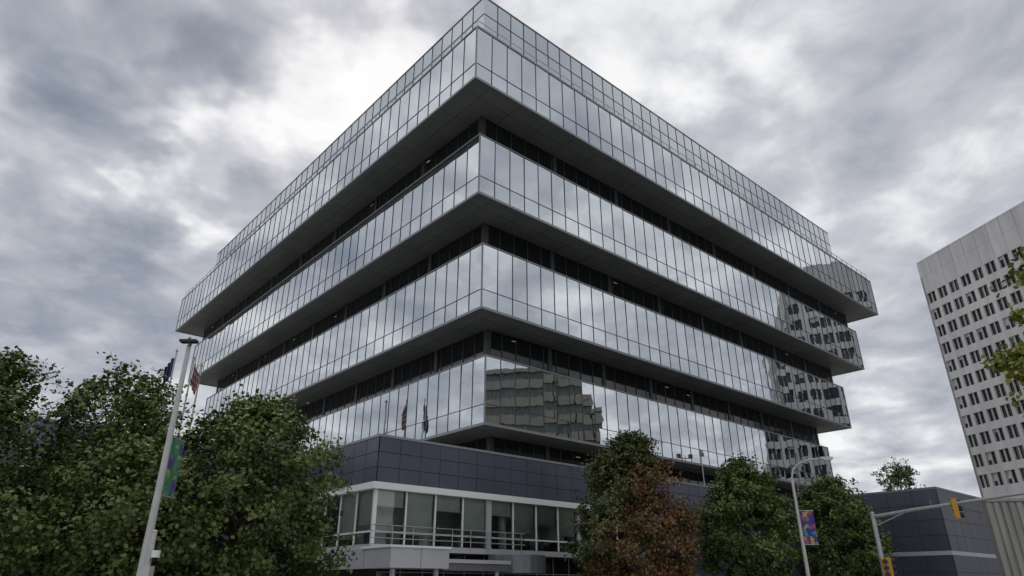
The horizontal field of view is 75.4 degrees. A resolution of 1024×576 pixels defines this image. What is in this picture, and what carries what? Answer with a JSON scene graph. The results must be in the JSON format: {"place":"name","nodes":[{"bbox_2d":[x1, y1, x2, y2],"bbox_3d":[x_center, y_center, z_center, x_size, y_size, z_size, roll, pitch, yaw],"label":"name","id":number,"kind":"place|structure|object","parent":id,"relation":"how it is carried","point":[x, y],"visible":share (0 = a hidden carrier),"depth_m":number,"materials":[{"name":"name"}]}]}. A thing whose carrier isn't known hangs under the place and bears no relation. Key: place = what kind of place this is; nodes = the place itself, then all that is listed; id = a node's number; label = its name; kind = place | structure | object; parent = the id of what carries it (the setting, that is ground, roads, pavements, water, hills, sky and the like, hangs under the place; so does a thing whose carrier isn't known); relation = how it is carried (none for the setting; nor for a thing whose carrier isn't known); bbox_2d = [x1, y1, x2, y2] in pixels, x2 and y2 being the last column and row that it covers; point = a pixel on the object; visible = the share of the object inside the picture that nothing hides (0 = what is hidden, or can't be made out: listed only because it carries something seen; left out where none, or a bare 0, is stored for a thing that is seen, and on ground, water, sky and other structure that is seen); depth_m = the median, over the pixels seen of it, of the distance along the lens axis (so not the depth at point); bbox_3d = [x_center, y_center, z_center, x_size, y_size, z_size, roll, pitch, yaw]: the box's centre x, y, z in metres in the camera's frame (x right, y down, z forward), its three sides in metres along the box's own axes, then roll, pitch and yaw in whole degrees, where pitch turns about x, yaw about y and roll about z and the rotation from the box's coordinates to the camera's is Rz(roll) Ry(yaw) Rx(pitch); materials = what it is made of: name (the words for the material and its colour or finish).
{"place":"outdoors","nodes":[
{"label":"outdoors","id":0,"kind":"place"},
{"bbox_2d":[0,0,1023,497],"label":"sky","id":1,"kind":"structure","parent":0,"point":[139,138],"materials":[{"name":"grey"}]},
{"bbox_2d":[916,201,1023,497],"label":"concrete office tower","id":2,"kind":"structure","parent":0,"point":[969,312],"depth_m":117.33,"materials":[{"name":"grey concrete"}]},
{"bbox_2d":[926,210,1023,487],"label":"tower windows","id":3,"kind":"structure","parent":2,"relation":"in","point":[1015,251],"depth_m":116.76,"materials":[{"name":"glass"}]},
{"label":"plaza pavement","id":4,"kind":"structure","parent":0,"visible":0},
{"bbox_2d":[0,455,54,575],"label":"maple tree","id":5,"kind":"object","parent":4,"relation":"on","point":[23,528],"visible":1,"depth_m":20.66,"materials":[{"name":"green plant"}]},
{"bbox_2d":[0,345,81,566],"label":"maple tree","id":6,"kind":"object","parent":4,"relation":"on","point":[19,403],"visible":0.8,"depth_m":25.45,"materials":[{"name":"green plant"}]},
{"bbox_2d":[0,439,85,575],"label":"maple tree","id":7,"kind":"object","parent":4,"relation":"on","point":[36,562],"visible":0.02,"depth_m":35.96,"materials":[{"name":"green plant"}]},
{"bbox_2d":[0,352,195,575],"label":"maple tree","id":8,"kind":"object","parent":4,"relation":"on","point":[141,410],"visible":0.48,"depth_m":26.01,"materials":[{"name":"green plant"}]},
{"bbox_2d":[14,426,222,575],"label":"maple tree","id":9,"kind":"object","parent":4,"relation":"on","point":[96,541],"visible":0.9,"depth_m":22.29,"materials":[{"name":"green plant"}]},
{"bbox_2d":[136,337,198,575],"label":"banner light pole","id":10,"kind":"object","parent":4,"relation":"on","point":[169,467],"visible":1,"depth_m":19.88,"materials":[{"name":"metal"}]},
{"bbox_2d":[162,349,177,420],"bbox_3d":[-32.343,16.063,58.794,1.111,22.450,0.440,0,-24,0],"label":"flagpole","id":11,"kind":"object","parent":4,"relation":"on","point":[169,368],"visible":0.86,"depth_m":62.42,"materials":[{"name":"fabric"}]},
{"bbox_2d":[178,356,200,433],"bbox_3d":[-30.963,16.968,60.799,1.099,22.450,0.440,0,-24,0],"label":"flagpole","id":12,"kind":"object","parent":4,"relation":"on","point":[194,380],"visible":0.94,"depth_m":64.32,"materials":[{"name":"fabric"}]},
{"bbox_2d":[188,364,202,433],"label":"flagpole","id":13,"kind":"object","parent":4,"relation":"on","point":[196,395],"visible":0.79,"depth_m":66.26,"materials":[{"name":"metal"}]},
{"bbox_2d":[111,384,360,575],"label":"maple tree","id":14,"kind":"object","parent":4,"relation":"on","point":[247,428],"visible":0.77,"depth_m":25.73,"materials":[{"name":"green plant"}]},
{"bbox_2d":[287,524,545,575],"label":"entrance canopy","id":15,"kind":"object","parent":4,"relation":"on","point":[434,559],"visible":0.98,"depth_m":37.45,"materials":[{"name":"grey metal"}]},
{"bbox_2d":[13,415,999,575],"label":"podium body","id":16,"kind":"object","parent":4,"relation":"on","point":[395,516],"visible":0.19,"depth_m":44.99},
{"bbox_2d":[321,489,630,575],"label":"lobby frames","id":17,"kind":"structure","parent":16,"relation":"in","point":[476,514],"depth_m":42.39,"materials":[{"name":"white metal"}]},
{"bbox_2d":[376,555,621,575],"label":"ground floor glass","id":18,"kind":"object","parent":17,"relation":"attached to","point":[559,566],"visible":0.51,"depth_m":44.17,"materials":[{"name":"black glass"}]},
{"bbox_2d":[0,420,1000,575],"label":"podium cladding","id":19,"kind":"structure","parent":16,"relation":"attached to","point":[943,565],"depth_m":48.94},
{"bbox_2d":[202,116,847,498],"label":"recessed windows","id":20,"kind":"structure","parent":16,"relation":"on","point":[487,341],"depth_m":61.77,"materials":[{"name":"grey glass"}]},
{"bbox_2d":[180,83,872,492],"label":"floor slabs","id":21,"kind":"structure","parent":20,"relation":"on","point":[356,287],"depth_m":61.53,"materials":[{"name":"grey concrete"}]},
{"bbox_2d":[183,90,862,488],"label":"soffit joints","id":22,"kind":"object","parent":21,"relation":"on","point":[555,250],"visible":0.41,"depth_m":61.12,"materials":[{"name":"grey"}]},
{"bbox_2d":[176,0,876,484],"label":"curtain wall glass","id":23,"kind":"object","parent":21,"relation":"attached to","point":[532,392],"visible":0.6,"depth_m":60.75,"materials":[{"name":"grey glass"}]},
{"bbox_2d":[175,0,877,486],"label":"metal trim","id":24,"kind":"structure","parent":21,"relation":"on","point":[469,84],"depth_m":60.22,"materials":[{"name":"silver metal"}]},
{"bbox_2d":[179,8,873,497],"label":"mullions","id":25,"kind":"object","parent":16,"relation":"on","point":[527,282],"visible":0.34,"depth_m":63.59,"materials":[{"name":"grey metal"}]},
{"bbox_2d":[699,450,704,484],"bbox_3d":[18.020,17.122,62.517,0.376,3.380,1.540,-9,-26,18],"label":"floodlight","id":26,"kind":"object","parent":16,"relation":"on","point":[701,453],"visible":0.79,"depth_m":62.50,"materials":[{"name":"grey metal"}]},
{"bbox_2d":[560,429,705,575],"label":"autumn pear tree","id":27,"kind":"object","parent":4,"relation":"on","point":[629,467],"visible":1,"depth_m":39.61,"materials":[{"name":"green plant"}]},
{"bbox_2d":[686,451,800,575],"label":"pear tree","id":28,"kind":"object","parent":4,"relation":"on","point":[726,512],"visible":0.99,"depth_m":46.20,"materials":[{"name":"green plant"}]},
{"bbox_2d":[791,457,832,575],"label":"street lamp","id":29,"kind":"object","parent":4,"relation":"on","point":[808,526],"visible":1,"depth_m":42.43,"materials":[{"name":"metal"}]},
{"bbox_2d":[782,470,898,575],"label":"pear tree","id":30,"kind":"object","parent":4,"relation":"on","point":[833,503],"visible":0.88,"depth_m":52.54,"materials":[{"name":"green plant"}]},
{"bbox_2d":[870,492,1023,575],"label":"traffic signal","id":31,"kind":"object","parent":4,"relation":"on","point":[887,567],"visible":1,"depth_m":38.16,"materials":[{"name":"metal"}]},
{"label":"ground","id":32,"kind":"structure","parent":0,"visible":0},
{"bbox_2d":[871,457,925,490],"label":"distant tree","id":33,"kind":"object","parent":32,"relation":"on","point":[905,474],"visible":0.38,"depth_m":96.50,"materials":[{"name":"green plant"}]},
{"bbox_2d":[979,498,1023,575],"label":"ribbed concrete wall","id":34,"kind":"structure","parent":32,"relation":"on","point":[1004,517],"depth_m":46.07,"materials":[{"name":"grey concrete"}]},
{"bbox_2d":[980,247,1023,416],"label":"honey locust tree","id":35,"kind":"object","parent":32,"relation":"on","point":[1009,365],"visible":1,"depth_m":13.77,"materials":[{"name":"green plant"}]},
{"label":"road","id":36,"kind":"structure","parent":0,"visible":0},
{"bbox_2d":[139,530,160,575],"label":"security camera pole","id":37,"kind":"object","parent":36,"relation":"on","point":[147,569],"visible":1,"depth_m":13.83,"materials":[{"name":"white metal"}]}
]}

